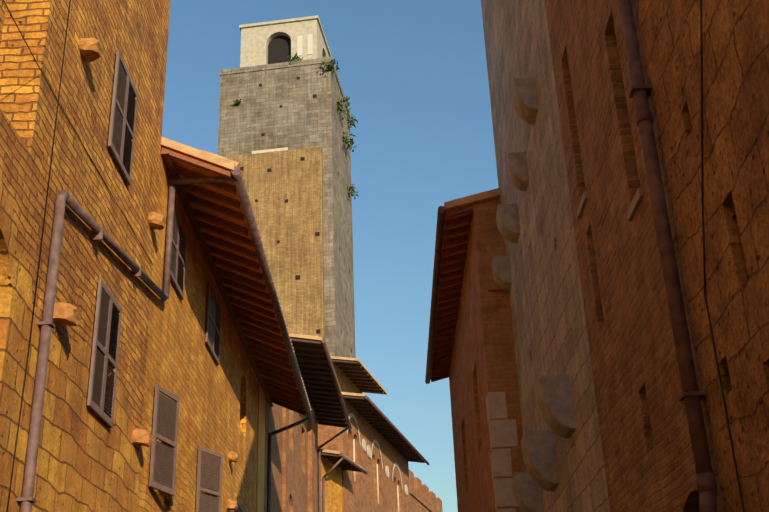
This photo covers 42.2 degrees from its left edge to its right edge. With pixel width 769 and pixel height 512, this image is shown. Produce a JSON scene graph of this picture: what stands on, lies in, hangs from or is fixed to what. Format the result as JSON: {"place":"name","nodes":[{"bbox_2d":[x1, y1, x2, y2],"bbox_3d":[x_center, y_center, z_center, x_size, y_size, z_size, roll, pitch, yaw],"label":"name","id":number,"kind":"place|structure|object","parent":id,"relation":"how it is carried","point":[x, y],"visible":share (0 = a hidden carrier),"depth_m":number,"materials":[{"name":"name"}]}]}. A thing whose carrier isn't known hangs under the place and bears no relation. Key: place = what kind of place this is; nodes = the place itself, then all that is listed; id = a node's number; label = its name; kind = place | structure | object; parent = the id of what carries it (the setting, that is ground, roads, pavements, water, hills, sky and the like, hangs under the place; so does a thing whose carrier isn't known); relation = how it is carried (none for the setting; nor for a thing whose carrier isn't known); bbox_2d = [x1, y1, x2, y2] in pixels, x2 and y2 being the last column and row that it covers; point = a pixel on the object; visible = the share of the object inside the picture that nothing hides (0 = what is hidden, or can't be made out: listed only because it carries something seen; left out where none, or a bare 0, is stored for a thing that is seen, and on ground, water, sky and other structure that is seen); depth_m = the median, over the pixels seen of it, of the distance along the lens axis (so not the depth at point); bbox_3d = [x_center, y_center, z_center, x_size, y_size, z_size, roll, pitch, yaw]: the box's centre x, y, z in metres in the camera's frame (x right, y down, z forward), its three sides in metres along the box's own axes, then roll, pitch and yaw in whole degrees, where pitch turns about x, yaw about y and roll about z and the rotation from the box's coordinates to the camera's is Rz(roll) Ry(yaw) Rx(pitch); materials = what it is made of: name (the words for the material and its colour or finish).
{"place":"outdoors","nodes":[
{"label":"outdoors","id":0,"kind":"place"},
{"bbox_2d":[162,0,498,511],"label":"sky","id":1,"kind":"structure","parent":0,"point":[413,73],"materials":[{"name":"blue"}]},
{"bbox_2d":[318,427,348,511],"bbox_3d":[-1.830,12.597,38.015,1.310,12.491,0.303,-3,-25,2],"label":"drainpipe","id":2,"kind":"object","parent":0,"point":[319,460],"visible":0.94,"depth_m":39.88,"materials":[{"name":"brown metal"}]},
{"label":"ground","id":3,"kind":"structure","parent":0,"visible":0},
{"bbox_2d":[0,0,170,511],"bbox_3d":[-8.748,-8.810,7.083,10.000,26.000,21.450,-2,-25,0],"label":"building wall","id":4,"kind":"structure","parent":3,"relation":"on","point":[88,459],"depth_m":10.96,"materials":[{"name":"orange brick"}]},
{"bbox_2d":[3,0,152,511],"bbox_3d":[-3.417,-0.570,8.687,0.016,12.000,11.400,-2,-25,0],"label":"cable","id":5,"kind":"object","parent":4,"relation":"attached to","point":[58,104],"visible":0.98,"depth_m":9.94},
{"bbox_2d":[53,37,165,446],"bbox_3d":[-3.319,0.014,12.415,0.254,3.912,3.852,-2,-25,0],"label":"stone corbels","id":6,"kind":"object","parent":4,"relation":"attached to","point":[65,314],"visible":0.94,"depth_m":11.47,"materials":[{"name":"orange stone"}]},
{"bbox_2d":[87,51,137,427],"bbox_3d":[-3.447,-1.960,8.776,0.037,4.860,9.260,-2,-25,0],"label":"window shutters","id":7,"kind":"object","parent":4,"relation":"attached to","point":[123,116],"visible":1,"depth_m":12.34,"materials":[{"name":"brown wood"}]},
{"bbox_2d":[16,166,312,511],"bbox_3d":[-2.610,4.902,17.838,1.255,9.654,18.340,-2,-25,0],"label":"building gutter pipes","id":8,"kind":"object","parent":4,"relation":"attached to","point":[46,325],"visible":1,"depth_m":11.95,"materials":[{"name":"metal"}]},
{"bbox_2d":[136,153,264,511],"bbox_3d":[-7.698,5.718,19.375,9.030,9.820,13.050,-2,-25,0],"label":"building wall","id":9,"kind":"structure","parent":3,"relation":"on","point":[222,407],"depth_m":17.78,"materials":[{"name":"orange brick"}]},
{"bbox_2d":[149,207,244,511],"bbox_3d":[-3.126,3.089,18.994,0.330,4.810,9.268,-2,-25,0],"label":"window shutters","id":10,"kind":"object","parent":9,"relation":"attached to","point":[163,456],"visible":0.94,"depth_m":16.28,"materials":[{"name":"brown wood"}]},
{"bbox_2d":[227,451,238,510],"bbox_3d":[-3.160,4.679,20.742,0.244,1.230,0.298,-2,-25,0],"label":"stone corbels","id":11,"kind":"object","parent":9,"relation":"attached to","point":[233,456],"visible":0.92,"depth_m":20.81,"materials":[{"name":"orange stone"}]},
{"bbox_2d":[161,137,311,415],"bbox_3d":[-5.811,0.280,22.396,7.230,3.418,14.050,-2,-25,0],"label":"building roof","id":12,"kind":"structure","parent":9,"relation":"on","point":[216,217],"depth_m":19.01,"materials":[{"name":"brown wood"}]},
{"bbox_2d":[264,399,317,511],"bbox_3d":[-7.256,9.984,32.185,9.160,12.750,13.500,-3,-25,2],"label":"building wall","id":13,"kind":"structure","parent":3,"relation":"on","point":[294,473],"depth_m":32.30,"materials":[{"name":"brown brick"}]},
{"bbox_2d":[289,333,351,428],"bbox_3d":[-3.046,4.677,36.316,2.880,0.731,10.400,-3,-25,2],"label":"roof","id":14,"kind":"structure","parent":13,"relation":"attached to","point":[320,382],"depth_m":35.35,"materials":[{"name":"brown wood"}]},
{"bbox_2d":[449,198,525,511],"bbox_3d":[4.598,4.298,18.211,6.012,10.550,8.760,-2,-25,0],"label":"building wall","id":15,"kind":"structure","parent":3,"relation":"on","point":[486,420],"depth_m":15.52,"materials":[{"name":"brown brick"}]},
{"bbox_2d":[425,188,499,383],"bbox_3d":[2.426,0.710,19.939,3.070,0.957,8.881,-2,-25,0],"label":"roof","id":16,"kind":"structure","parent":15,"relation":"attached to","point":[454,218],"depth_m":18.14,"materials":[{"name":"brown wood"}]},
{"bbox_2d":[481,0,609,511],"bbox_3d":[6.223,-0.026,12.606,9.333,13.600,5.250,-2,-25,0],"label":"tower wall","id":17,"kind":"structure","parent":3,"relation":"on","point":[535,272],"depth_m":11.79,"materials":[{"name":"grey"}]},
{"bbox_2d":[545,0,723,511],"bbox_3d":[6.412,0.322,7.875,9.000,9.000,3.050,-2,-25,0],"label":"wall","id":18,"kind":"structure","parent":3,"relation":"on","point":[649,462],"depth_m":8.04,"materials":[{"name":"brown brick"}]},
{"bbox_2d":[577,187,643,220],"bbox_3d":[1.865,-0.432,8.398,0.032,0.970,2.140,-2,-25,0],"label":"window sills","id":19,"kind":"structure","parent":18,"relation":"attached to","point":[635,203],"depth_m":7.51,"materials":[{"name":"stone"}]},
{"bbox_2d":[618,0,717,511],"bbox_3d":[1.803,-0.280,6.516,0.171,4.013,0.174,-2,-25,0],"label":"drainpipe","id":20,"kind":"object","parent":18,"relation":"attached to","point":[692,396],"depth_m":6.33,"materials":[{"name":"metal"}]},
{"bbox_2d":[635,0,768,511],"bbox_3d":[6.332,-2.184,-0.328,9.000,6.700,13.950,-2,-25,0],"label":"wall","id":21,"kind":"structure","parent":3,"relation":"on","point":[736,118],"depth_m":5.56,"materials":[{"name":"brown brick"}]},
{"bbox_2d":[700,0,744,511],"bbox_3d":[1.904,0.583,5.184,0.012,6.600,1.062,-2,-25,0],"label":"cable","id":22,"kind":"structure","parent":21,"relation":"attached to","point":[711,330],"depth_m":5.77,"materials":[{"name":"grey metal"}]},
{"label":"street paving","id":23,"kind":"structure","parent":0,"visible":0},
{"bbox_2d":[217,15,358,357],"bbox_3d":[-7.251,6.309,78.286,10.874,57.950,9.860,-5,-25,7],"label":"tower shaft","id":24,"kind":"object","parent":23,"relation":"on","point":[285,141],"visible":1,"depth_m":80.98,"materials":[{"name":"stone"}]},
{"bbox_2d":[318,455,342,511],"bbox_3d":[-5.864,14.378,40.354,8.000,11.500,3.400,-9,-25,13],"label":"building wall","id":25,"kind":"structure","parent":23,"relation":"on","point":[333,493],"depth_m":41.34,"materials":[{"name":"brick"}]},
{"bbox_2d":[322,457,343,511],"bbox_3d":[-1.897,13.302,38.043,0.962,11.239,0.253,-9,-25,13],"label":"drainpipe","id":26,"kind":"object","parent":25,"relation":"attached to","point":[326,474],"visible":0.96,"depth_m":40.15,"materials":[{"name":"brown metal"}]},
{"bbox_2d":[321,449,366,474],"bbox_3d":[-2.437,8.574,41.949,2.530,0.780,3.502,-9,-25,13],"label":"small awning roof","id":27,"kind":"structure","parent":25,"relation":"attached to","point":[345,463],"depth_m":41.21,"materials":[{"name":"brown wood"}]},
{"bbox_2d":[318,398,410,511],"bbox_3d":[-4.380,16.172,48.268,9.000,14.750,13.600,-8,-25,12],"label":"building wall","id":28,"kind":"structure","parent":23,"relation":"on","point":[360,494],"depth_m":47.30,"materials":[{"name":"brown brick"}]},
{"bbox_2d":[331,359,361,393],"bbox_3d":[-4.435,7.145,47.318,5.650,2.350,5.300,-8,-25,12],"label":"building wall","id":29,"kind":"structure","parent":28,"relation":"on","point":[346,384],"depth_m":46.48,"materials":[{"name":"beige brick"}]},
{"bbox_2d":[330,356,386,394],"bbox_3d":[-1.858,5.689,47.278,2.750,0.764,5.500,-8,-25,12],"label":"roof","id":30,"kind":"structure","parent":29,"relation":"attached to","point":[356,371],"depth_m":46.57,"materials":[{"name":"brown wood"}]},
{"bbox_2d":[347,413,407,511],"bbox_3d":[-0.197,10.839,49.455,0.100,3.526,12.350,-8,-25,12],"label":"arch trim","id":31,"kind":"structure","parent":28,"relation":"attached to","point":[369,451],"depth_m":48.40,"materials":[{"name":"beige stone"}]},
{"bbox_2d":[341,392,428,464],"bbox_3d":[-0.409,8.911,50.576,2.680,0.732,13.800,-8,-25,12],"label":"roof","id":32,"kind":"structure","parent":28,"relation":"attached to","point":[368,409],"depth_m":48.70,"materials":[{"name":"brown wood"}]},
{"bbox_2d":[409,469,442,511],"bbox_3d":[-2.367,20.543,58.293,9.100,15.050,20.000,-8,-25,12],"label":"crenellated wall","id":33,"kind":"structure","parent":23,"relation":"on","point":[423,498],"depth_m":62.18,"materials":[{"name":"orange brick"}]}
]}

